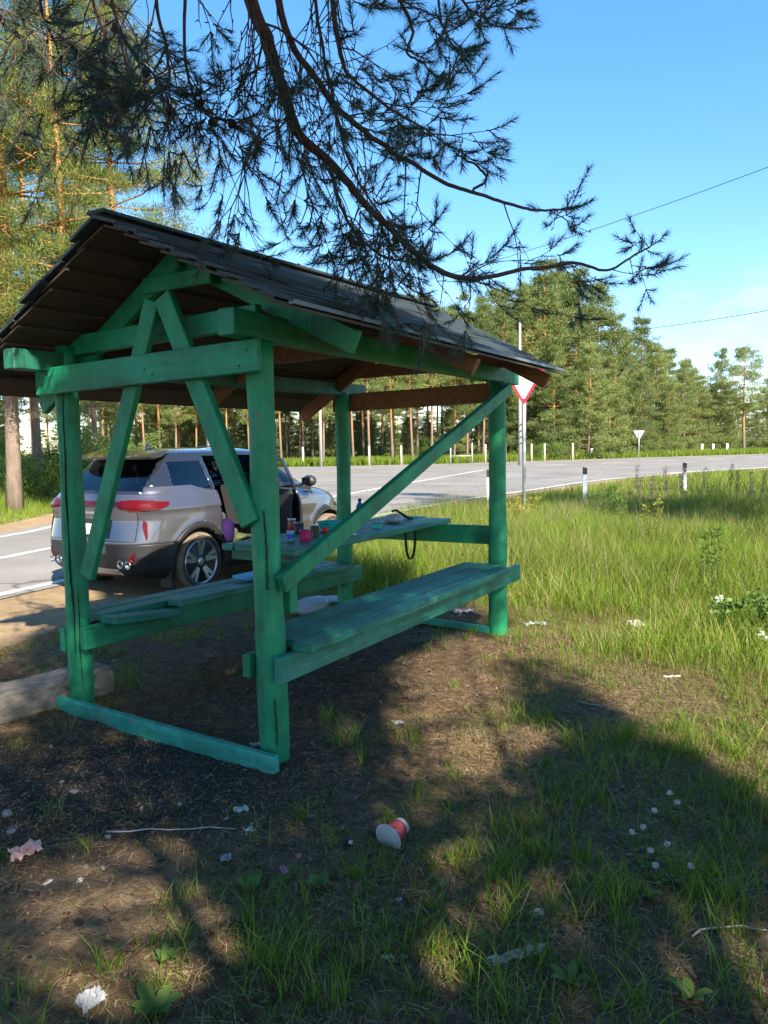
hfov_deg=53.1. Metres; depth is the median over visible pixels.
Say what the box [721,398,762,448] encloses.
pine tree
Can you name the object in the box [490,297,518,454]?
pine tree
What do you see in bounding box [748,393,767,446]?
pine tree
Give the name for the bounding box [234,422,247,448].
pine tree
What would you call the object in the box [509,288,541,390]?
pine tree
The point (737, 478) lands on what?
seed stalk
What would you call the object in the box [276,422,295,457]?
pine tree
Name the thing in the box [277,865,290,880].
clover flower
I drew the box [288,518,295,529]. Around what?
food jar
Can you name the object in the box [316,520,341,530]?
bowl
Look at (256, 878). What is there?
broad leaf plant
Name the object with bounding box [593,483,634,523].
tall weed
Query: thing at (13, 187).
pine tree
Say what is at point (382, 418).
pine tree
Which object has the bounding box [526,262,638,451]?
pine tree
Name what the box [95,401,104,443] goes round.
pine tree
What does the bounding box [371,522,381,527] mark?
food tub
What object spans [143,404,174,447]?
pine tree
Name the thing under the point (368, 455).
fence post
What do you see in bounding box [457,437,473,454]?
pine tree
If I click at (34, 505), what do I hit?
roadside grass
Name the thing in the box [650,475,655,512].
seed stalk
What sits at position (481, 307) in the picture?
pine tree
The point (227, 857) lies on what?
paper scrap
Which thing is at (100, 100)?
overhanging pine
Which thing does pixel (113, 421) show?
pine tree
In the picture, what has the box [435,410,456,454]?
pine tree
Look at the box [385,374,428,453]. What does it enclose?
pine tree
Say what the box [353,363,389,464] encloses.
pine tree
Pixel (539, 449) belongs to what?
leafy bush
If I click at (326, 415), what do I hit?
pine tree
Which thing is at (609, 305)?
pine tree
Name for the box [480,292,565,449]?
pine tree
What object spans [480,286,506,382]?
pine tree
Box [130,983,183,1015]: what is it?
broad leaf plant
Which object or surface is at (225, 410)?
pine tree
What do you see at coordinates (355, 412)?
pine tree
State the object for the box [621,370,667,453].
pine tree
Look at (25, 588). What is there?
road markings
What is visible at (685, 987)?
broad leaf plant
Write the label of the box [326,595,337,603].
plastic bag
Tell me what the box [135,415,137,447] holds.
pine tree
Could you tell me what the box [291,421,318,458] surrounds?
pine tree
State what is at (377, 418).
pine tree
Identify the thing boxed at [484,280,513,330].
pine tree
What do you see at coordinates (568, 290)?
pine tree
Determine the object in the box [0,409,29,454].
pine tree
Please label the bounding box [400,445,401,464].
fence post
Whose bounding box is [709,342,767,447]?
pine tree
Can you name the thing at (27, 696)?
timber log
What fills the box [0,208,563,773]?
picnic shelter
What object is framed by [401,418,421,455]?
pine tree
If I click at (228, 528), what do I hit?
cloth bag
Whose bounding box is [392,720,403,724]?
paper scrap
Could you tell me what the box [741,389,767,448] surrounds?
pine tree
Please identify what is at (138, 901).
leaf litter
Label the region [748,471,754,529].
seed stalk
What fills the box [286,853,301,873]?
clover flower
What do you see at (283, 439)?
pine tree
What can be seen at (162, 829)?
fallen twig
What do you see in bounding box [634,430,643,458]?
give way sign
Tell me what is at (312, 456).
pine tree
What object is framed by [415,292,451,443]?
pine tree
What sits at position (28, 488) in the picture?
leafy bush
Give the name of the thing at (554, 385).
pine tree
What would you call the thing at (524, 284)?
pine tree
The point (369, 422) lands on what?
pine tree
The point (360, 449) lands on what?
pine tree
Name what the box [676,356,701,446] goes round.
pine tree
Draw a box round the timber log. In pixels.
[0,661,113,723]
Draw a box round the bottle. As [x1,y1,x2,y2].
[356,498,361,507]
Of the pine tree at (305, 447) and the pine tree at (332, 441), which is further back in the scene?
the pine tree at (305, 447)
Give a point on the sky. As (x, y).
(669, 98)
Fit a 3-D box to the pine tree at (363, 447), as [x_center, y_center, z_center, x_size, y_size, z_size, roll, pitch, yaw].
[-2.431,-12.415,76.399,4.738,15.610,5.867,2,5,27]
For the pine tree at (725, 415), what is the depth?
116.15 m
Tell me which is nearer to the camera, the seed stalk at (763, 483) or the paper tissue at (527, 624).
the paper tissue at (527, 624)
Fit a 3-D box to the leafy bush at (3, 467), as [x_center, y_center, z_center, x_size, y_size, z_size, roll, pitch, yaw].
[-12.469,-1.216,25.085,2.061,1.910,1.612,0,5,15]
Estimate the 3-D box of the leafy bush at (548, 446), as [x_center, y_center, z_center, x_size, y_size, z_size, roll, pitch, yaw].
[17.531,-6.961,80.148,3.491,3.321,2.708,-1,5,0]
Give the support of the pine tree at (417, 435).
on the ground at (24, 617)
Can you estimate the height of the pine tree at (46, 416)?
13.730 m
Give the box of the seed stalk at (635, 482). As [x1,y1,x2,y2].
[633,464,639,508]
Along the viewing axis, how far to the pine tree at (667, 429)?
96.91 m
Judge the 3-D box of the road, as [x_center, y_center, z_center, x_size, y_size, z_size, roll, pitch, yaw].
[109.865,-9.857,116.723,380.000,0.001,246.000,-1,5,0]
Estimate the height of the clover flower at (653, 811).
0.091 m
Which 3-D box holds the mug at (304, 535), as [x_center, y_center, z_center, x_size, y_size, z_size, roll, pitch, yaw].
[-0.562,0.169,5.521,0.094,0.080,0.082,0,5,9]
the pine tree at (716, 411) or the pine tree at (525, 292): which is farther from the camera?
the pine tree at (716, 411)
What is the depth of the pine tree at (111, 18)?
20.75 m
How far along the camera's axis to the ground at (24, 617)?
3.31 m
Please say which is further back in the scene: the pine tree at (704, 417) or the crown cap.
the pine tree at (704, 417)
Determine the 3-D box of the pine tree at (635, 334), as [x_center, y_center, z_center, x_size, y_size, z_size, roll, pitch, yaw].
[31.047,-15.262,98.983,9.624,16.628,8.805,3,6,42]
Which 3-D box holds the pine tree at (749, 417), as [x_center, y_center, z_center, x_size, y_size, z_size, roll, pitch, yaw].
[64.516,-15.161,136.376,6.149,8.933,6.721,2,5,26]
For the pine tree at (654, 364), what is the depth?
116.18 m
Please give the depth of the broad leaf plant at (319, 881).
2.81 m
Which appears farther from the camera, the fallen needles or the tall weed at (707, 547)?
the tall weed at (707, 547)
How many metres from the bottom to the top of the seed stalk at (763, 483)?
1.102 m
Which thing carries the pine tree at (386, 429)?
on the ground at (24, 617)
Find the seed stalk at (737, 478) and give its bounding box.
[734,470,740,497]
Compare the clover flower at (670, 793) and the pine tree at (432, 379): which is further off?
the pine tree at (432, 379)
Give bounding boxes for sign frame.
[450,443,472,463]
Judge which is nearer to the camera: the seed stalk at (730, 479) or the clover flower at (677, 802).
the clover flower at (677, 802)
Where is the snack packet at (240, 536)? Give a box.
[233,532,248,541]
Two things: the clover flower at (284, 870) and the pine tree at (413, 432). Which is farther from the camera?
the pine tree at (413, 432)
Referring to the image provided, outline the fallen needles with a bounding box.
[0,604,767,1023]
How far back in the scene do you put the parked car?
8.63 m
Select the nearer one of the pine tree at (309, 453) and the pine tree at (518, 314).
the pine tree at (309, 453)
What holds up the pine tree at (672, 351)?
on the ground at (24, 617)
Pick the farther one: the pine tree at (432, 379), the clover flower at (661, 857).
the pine tree at (432, 379)
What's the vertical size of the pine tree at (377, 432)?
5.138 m
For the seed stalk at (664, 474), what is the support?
on the ground at (24, 617)
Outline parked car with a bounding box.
[50,444,336,587]
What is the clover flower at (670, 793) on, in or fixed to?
on the ground at (24, 617)
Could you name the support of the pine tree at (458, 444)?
on the ground at (24, 617)
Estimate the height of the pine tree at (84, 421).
12.674 m
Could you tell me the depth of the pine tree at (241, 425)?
81.90 m
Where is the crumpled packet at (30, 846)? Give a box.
[7,838,42,863]
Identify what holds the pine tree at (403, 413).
on the ground at (24, 617)
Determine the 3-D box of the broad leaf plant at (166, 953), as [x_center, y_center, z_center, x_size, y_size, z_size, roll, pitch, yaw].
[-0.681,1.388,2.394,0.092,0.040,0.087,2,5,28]
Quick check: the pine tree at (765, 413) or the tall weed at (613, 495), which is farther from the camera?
the pine tree at (765, 413)
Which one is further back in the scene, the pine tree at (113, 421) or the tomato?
the pine tree at (113, 421)
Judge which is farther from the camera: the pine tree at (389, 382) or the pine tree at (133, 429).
the pine tree at (133, 429)
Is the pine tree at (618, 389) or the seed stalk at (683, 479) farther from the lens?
the pine tree at (618, 389)
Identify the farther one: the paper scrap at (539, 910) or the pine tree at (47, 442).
the pine tree at (47, 442)
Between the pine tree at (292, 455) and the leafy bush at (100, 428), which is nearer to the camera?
the leafy bush at (100, 428)
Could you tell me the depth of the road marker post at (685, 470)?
25.76 m
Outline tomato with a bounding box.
[321,527,328,532]
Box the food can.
[310,524,318,535]
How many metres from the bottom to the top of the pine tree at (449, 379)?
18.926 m
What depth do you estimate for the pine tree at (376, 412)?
77.54 m
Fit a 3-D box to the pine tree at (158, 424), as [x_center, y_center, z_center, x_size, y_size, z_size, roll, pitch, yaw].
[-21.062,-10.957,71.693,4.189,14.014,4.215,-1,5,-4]
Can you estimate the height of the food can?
0.086 m
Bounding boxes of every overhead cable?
[402,167,767,286]
[594,310,767,334]
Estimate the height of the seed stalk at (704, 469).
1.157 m
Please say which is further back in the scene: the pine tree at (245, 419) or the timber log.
the pine tree at (245, 419)
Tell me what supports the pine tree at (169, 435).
on the ground at (24, 617)
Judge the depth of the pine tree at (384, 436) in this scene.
92.01 m
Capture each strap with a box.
[391,509,413,519]
[404,531,415,558]
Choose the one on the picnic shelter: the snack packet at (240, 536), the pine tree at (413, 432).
the snack packet at (240, 536)
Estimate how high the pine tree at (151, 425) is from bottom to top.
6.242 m
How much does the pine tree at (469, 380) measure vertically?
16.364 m
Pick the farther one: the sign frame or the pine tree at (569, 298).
the pine tree at (569, 298)
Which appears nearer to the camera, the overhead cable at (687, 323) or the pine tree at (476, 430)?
the overhead cable at (687, 323)
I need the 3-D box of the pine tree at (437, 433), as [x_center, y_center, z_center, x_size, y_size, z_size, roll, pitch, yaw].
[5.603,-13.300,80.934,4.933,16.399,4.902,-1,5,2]
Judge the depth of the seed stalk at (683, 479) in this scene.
14.09 m
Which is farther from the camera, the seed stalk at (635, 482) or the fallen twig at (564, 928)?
the seed stalk at (635, 482)
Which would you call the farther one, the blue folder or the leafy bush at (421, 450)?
the leafy bush at (421, 450)
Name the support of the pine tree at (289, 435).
on the ground at (24, 617)
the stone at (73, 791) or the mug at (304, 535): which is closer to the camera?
the stone at (73, 791)
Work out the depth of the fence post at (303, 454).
68.03 m
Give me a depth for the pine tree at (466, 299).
90.83 m
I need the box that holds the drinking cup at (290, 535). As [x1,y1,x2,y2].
[287,530,294,540]
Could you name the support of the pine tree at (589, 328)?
on the ground at (24, 617)
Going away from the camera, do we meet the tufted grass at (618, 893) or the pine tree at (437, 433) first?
the tufted grass at (618, 893)
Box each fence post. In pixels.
[302,447,303,466]
[368,446,369,465]
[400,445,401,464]
[484,444,485,462]
[572,443,573,460]
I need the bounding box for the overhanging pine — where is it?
[0,0,690,375]
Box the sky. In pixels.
[0,0,767,453]
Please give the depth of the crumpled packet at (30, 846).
3.04 m
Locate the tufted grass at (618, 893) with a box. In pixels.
[0,573,767,1023]
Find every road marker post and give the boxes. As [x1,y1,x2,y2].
[487,470,488,499]
[583,467,586,500]
[682,462,686,490]
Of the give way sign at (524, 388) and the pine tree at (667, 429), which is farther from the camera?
the pine tree at (667, 429)
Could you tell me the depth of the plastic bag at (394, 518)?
6.70 m
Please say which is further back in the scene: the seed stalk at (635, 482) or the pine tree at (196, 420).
the pine tree at (196, 420)
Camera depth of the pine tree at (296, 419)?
119.61 m
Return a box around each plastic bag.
[293,595,329,615]
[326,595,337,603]
[384,514,402,522]
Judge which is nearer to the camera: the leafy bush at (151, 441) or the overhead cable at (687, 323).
the leafy bush at (151, 441)
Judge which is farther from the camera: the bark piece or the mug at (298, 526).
the mug at (298, 526)
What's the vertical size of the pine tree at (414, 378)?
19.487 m
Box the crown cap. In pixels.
[347,838,354,846]
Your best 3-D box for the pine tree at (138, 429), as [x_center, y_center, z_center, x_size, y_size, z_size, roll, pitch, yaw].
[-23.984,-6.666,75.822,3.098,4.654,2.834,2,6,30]
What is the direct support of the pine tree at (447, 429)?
on the ground at (24, 617)
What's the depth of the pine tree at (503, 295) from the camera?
87.11 m
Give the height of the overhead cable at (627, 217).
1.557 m
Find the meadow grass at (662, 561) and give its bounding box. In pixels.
[323,485,767,673]
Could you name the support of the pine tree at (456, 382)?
on the ground at (24, 617)
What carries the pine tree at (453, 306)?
on the ground at (24, 617)
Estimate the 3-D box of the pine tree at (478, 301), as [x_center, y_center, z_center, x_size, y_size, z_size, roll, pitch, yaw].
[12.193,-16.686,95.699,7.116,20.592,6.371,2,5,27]
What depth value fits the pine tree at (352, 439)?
71.42 m
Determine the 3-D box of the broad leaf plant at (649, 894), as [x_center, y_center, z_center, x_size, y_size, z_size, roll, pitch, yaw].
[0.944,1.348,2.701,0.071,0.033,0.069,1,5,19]
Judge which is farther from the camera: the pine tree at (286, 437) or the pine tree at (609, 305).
the pine tree at (609, 305)
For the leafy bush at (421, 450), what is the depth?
75.36 m
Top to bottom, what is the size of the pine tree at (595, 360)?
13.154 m
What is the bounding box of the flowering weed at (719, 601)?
[704,587,767,645]
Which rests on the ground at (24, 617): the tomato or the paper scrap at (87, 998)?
the paper scrap at (87, 998)
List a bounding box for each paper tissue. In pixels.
[233,805,248,812]
[450,609,473,612]
[524,621,546,625]
[625,619,646,624]
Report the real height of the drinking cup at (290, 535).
0.075 m
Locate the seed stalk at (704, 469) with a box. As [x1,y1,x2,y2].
[701,467,707,506]
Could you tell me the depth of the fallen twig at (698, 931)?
2.52 m
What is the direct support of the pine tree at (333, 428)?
on the ground at (24, 617)
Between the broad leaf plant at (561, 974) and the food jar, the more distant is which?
the food jar
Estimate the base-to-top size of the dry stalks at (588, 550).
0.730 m
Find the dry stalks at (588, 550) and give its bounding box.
[353,488,767,603]
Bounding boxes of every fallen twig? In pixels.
[107,827,235,832]
[299,705,348,719]
[543,899,609,982]
[691,925,766,937]
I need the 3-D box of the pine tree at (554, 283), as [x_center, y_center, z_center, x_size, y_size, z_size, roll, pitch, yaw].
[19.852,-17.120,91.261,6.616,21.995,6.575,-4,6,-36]
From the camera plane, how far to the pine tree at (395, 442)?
76.02 m
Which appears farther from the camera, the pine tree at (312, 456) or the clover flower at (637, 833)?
the pine tree at (312, 456)
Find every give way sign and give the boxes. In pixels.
[512,369,543,504]
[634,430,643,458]
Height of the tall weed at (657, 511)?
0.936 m
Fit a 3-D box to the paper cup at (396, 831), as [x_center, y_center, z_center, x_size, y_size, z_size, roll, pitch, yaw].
[0.045,1.298,3.119,0.124,0.124,0.102,3,16,38]
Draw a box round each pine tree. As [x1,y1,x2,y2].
[0,0,133,512]
[0,0,166,396]
[0,21,98,492]
[0,25,65,326]
[0,147,46,410]
[0,405,4,457]
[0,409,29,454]
[1,0,225,416]
[1,397,28,424]
[19,287,32,457]
[23,398,56,454]
[28,429,54,462]
[30,154,139,450]
[45,424,57,469]
[51,400,99,423]
[80,424,92,444]
[85,420,99,440]
[89,407,115,442]
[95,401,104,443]
[99,420,112,438]
[129,424,140,447]
[130,421,153,448]
[131,407,152,447]
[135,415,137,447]
[137,403,155,447]
[139,409,166,447]
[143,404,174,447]
[154,407,182,447]
[157,404,160,447]
[158,405,195,447]
[162,416,174,447]
[166,406,194,445]
[169,406,205,447]
[170,423,187,447]
[177,416,204,447]
[181,407,201,446]
[202,408,240,446]
[221,408,230,429]
[222,409,241,442]
[228,411,244,446]
[233,422,247,448]
[234,409,248,449]
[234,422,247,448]
[275,411,291,457]
[275,411,295,421]
[275,415,307,452]
[276,416,305,457]
[276,421,296,454]
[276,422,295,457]
[278,411,282,457]
[278,413,318,453]
[288,415,289,457]
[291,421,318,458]
[291,426,307,457]
[298,413,335,459]
[299,415,300,457]
[302,421,304,458]
[308,416,334,449]
[310,400,334,457]
[311,418,313,457]
[314,431,333,457]
[316,413,356,457]
[325,423,335,457]
[349,410,366,457]
[350,377,378,457]
[351,410,380,456]
[351,413,376,456]
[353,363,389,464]
[354,412,384,446]
[361,378,378,456]
[361,420,385,454]
[365,363,394,456]
[365,410,402,451]
[365,427,380,455]
[370,377,412,427]
[370,379,378,455]
[371,376,405,459]
[377,432,389,455]
[380,425,398,454]
[383,424,406,457]
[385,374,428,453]
[385,411,409,452]
[390,374,429,458]
[396,416,419,456]
[398,408,435,453]
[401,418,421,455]
[402,298,454,444]
[403,290,422,455]
[410,373,438,453]
[413,433,423,455]
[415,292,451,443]
[419,410,440,446]
[419,422,435,454]
[420,420,434,444]
[426,308,444,441]
[435,405,476,456]
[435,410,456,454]
[437,302,452,436]
[438,316,473,453]
[439,307,473,456]
[439,418,452,452]
[445,307,483,456]
[448,301,463,381]
[451,313,485,452]
[455,291,479,415]
[456,313,551,454]
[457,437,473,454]
[468,304,492,450]
[470,302,502,452]
[470,424,485,452]
[473,295,491,448]
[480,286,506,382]
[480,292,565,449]
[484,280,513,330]
[486,255,597,452]
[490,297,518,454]
[499,288,518,450]
[507,284,553,418]
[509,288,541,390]
[512,280,537,435]
[516,271,566,446]
[517,343,586,456]
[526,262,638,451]
[527,269,611,451]
[534,274,573,371]
[552,275,606,448]
[563,281,637,452]
[565,341,631,457]
[580,309,661,452]
[582,355,641,455]
[612,329,658,450]
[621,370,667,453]
[624,314,677,448]
[632,340,681,436]
[641,344,689,449]
[651,383,689,451]
[652,345,695,449]
[654,360,714,449]
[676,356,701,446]
[679,374,727,448]
[682,375,717,449]
[692,345,747,448]
[701,383,740,440]
[701,390,733,448]
[707,386,748,448]
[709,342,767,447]
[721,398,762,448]
[738,402,761,446]
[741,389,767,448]
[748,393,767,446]
[750,372,767,448]
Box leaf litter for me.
[0,605,767,1023]
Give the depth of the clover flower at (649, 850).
2.91 m
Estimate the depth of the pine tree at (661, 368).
98.34 m
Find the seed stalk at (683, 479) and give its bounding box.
[679,463,686,510]
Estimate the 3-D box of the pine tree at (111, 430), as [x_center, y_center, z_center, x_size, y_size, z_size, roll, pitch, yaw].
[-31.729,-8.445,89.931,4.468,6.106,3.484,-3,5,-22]
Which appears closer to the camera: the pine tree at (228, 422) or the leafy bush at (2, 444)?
the leafy bush at (2, 444)
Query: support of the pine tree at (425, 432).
on the ground at (24, 617)
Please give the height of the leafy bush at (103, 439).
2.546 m
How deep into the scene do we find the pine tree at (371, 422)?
86.15 m
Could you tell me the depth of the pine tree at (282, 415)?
76.43 m
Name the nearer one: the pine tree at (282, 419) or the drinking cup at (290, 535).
the drinking cup at (290, 535)
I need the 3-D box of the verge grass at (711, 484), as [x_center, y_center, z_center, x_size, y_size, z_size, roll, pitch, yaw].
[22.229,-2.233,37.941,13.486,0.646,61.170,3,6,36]
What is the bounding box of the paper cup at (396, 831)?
[376,817,408,849]
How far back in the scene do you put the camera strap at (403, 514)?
6.99 m
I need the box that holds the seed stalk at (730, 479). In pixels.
[728,464,734,501]
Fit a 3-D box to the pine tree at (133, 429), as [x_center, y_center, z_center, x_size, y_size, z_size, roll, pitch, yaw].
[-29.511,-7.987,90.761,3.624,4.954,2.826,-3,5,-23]
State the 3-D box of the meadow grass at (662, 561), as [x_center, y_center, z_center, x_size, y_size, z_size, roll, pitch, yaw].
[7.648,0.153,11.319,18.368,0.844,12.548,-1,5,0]
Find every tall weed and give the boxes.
[480,510,488,524]
[506,496,541,520]
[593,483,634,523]
[641,493,665,546]
[695,527,724,586]
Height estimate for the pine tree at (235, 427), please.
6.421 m
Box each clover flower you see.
[272,867,287,887]
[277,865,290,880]
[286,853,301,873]
[629,829,644,851]
[634,824,646,838]
[637,847,653,868]
[645,807,657,824]
[653,862,667,884]
[657,841,671,863]
[667,790,681,808]
[671,800,682,815]
[671,863,693,882]
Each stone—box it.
[2,809,13,817]
[6,828,16,833]
[69,789,78,793]
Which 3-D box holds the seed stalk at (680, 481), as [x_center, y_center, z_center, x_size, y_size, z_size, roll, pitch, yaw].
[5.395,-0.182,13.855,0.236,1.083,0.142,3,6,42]
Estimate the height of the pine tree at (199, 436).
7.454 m
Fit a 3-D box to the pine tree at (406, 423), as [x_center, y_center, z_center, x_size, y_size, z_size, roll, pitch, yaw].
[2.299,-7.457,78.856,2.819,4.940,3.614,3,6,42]
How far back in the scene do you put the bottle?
7.35 m
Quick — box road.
[0,454,767,598]
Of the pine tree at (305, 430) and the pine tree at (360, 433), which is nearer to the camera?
the pine tree at (360, 433)
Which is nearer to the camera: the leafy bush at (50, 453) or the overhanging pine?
the overhanging pine
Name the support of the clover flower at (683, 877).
on the ground at (24, 617)
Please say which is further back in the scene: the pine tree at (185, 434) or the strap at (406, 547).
the pine tree at (185, 434)
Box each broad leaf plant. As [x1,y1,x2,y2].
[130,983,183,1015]
[153,941,183,963]
[233,874,261,890]
[306,873,328,888]
[549,959,590,985]
[642,885,662,899]
[668,976,713,1000]
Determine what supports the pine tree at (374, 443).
on the ground at (24, 617)
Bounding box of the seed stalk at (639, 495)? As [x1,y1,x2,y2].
[636,478,643,498]
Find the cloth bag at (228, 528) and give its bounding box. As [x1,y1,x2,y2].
[212,518,234,544]
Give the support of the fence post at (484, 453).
on the ground at (24, 617)
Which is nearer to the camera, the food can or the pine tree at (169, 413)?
the food can
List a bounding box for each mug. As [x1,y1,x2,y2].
[293,522,303,533]
[299,529,312,541]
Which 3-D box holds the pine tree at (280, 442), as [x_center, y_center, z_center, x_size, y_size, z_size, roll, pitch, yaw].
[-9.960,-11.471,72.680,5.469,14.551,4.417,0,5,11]
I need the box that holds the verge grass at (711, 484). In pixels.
[447,467,767,514]
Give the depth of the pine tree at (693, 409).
104.45 m
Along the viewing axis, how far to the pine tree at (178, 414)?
78.54 m
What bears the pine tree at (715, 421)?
on the ground at (24, 617)
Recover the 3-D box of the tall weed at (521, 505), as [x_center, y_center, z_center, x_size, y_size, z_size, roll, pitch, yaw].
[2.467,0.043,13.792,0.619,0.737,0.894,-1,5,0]
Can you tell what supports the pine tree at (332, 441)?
on the ground at (24, 617)
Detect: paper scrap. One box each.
[73,985,106,1014]
[220,853,231,861]
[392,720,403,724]
[529,908,544,916]
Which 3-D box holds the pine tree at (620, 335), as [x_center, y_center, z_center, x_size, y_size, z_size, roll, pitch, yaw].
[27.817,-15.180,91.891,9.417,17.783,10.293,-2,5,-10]
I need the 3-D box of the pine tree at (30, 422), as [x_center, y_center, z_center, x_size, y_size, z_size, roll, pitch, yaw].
[-23.758,-9.052,51.076,5.467,13.738,4.416,4,7,44]
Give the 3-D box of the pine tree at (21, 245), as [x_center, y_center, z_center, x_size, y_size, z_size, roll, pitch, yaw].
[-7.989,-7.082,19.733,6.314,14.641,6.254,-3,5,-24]
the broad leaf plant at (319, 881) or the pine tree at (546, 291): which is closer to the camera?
the broad leaf plant at (319, 881)
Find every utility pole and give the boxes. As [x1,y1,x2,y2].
[319,410,322,466]
[518,322,521,464]
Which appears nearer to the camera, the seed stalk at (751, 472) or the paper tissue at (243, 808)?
the paper tissue at (243, 808)
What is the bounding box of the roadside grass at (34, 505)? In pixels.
[0,447,767,524]
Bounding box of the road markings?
[0,454,763,594]
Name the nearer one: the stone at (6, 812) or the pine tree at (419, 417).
the stone at (6, 812)
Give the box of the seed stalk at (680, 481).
[677,473,688,518]
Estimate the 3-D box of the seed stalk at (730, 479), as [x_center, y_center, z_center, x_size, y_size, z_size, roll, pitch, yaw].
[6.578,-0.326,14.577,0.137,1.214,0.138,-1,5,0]
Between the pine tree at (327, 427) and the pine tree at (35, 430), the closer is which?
the pine tree at (35, 430)
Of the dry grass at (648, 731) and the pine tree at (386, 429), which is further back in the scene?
the pine tree at (386, 429)
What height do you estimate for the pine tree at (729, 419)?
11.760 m
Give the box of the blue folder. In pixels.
[233,571,252,579]
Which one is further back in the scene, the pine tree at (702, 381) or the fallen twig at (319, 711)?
the pine tree at (702, 381)
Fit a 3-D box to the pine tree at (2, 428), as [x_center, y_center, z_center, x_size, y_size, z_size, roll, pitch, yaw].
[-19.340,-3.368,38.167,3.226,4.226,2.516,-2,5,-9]
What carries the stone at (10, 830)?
on the ground at (24, 617)
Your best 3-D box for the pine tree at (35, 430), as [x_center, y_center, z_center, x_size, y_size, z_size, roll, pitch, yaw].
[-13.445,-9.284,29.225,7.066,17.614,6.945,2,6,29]
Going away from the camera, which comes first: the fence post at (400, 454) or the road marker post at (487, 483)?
the road marker post at (487, 483)
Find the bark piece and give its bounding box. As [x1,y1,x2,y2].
[488,942,545,964]
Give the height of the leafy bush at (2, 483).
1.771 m
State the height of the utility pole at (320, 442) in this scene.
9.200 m
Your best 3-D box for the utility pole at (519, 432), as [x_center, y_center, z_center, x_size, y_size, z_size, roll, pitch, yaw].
[10.867,-9.288,61.452,0.399,11.500,0.339,-1,5,0]
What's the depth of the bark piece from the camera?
2.39 m
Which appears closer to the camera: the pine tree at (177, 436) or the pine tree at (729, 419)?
the pine tree at (177, 436)
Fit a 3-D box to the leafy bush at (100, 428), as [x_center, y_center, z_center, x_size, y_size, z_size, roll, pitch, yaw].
[-14.863,-3.236,40.336,3.724,3.542,2.888,-3,5,-25]
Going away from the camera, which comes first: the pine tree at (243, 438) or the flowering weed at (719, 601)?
the flowering weed at (719, 601)
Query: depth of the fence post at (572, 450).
75.88 m
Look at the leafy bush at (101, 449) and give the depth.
30.48 m
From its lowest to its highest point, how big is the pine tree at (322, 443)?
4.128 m
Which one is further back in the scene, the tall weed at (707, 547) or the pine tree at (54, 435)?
the pine tree at (54, 435)
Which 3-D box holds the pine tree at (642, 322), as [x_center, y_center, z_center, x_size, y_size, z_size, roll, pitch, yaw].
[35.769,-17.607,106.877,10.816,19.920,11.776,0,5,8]
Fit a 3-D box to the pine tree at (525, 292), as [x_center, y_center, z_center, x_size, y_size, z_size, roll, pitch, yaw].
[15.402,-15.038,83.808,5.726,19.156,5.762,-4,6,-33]
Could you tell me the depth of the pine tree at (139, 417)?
118.56 m
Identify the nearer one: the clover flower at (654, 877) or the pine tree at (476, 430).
the clover flower at (654, 877)
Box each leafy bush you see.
[0,430,32,472]
[0,454,38,498]
[0,456,47,501]
[0,473,5,493]
[21,449,60,502]
[22,419,92,487]
[48,432,99,485]
[80,419,134,464]
[82,441,108,464]
[91,432,143,460]
[127,427,164,449]
[414,435,437,455]
[526,439,546,458]
[536,430,567,456]
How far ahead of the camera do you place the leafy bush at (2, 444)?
30.39 m
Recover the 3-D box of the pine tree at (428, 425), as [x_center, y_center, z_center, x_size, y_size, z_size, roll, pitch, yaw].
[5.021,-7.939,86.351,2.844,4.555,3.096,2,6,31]
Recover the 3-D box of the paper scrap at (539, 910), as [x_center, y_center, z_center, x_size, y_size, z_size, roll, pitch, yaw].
[0.525,1.365,2.622,0.068,0.014,0.034,-2,5,-11]
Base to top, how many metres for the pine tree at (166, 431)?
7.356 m
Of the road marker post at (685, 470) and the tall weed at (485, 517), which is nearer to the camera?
the tall weed at (485, 517)
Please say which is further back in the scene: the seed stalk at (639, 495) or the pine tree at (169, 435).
the pine tree at (169, 435)
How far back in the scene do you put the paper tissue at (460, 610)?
7.42 m
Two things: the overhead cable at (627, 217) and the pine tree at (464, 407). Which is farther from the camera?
the pine tree at (464, 407)
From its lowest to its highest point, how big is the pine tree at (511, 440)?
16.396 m
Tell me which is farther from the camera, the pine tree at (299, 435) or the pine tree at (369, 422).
the pine tree at (369, 422)
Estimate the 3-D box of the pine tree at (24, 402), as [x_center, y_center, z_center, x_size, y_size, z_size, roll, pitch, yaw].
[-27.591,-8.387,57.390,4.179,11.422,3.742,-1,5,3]
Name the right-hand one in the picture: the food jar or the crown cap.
the crown cap
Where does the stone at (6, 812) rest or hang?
on the ground at (24, 617)
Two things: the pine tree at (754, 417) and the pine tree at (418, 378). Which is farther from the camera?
the pine tree at (754, 417)
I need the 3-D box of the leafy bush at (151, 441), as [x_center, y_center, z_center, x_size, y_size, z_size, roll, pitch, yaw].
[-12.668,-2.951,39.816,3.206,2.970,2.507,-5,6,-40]
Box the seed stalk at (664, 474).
[662,467,668,500]
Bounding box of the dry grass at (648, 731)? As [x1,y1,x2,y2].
[475,575,767,895]
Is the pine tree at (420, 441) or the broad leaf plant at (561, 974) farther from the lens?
the pine tree at (420, 441)
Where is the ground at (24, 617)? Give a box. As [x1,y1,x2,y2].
[0,443,767,1023]
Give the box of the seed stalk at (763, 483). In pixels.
[760,470,767,504]

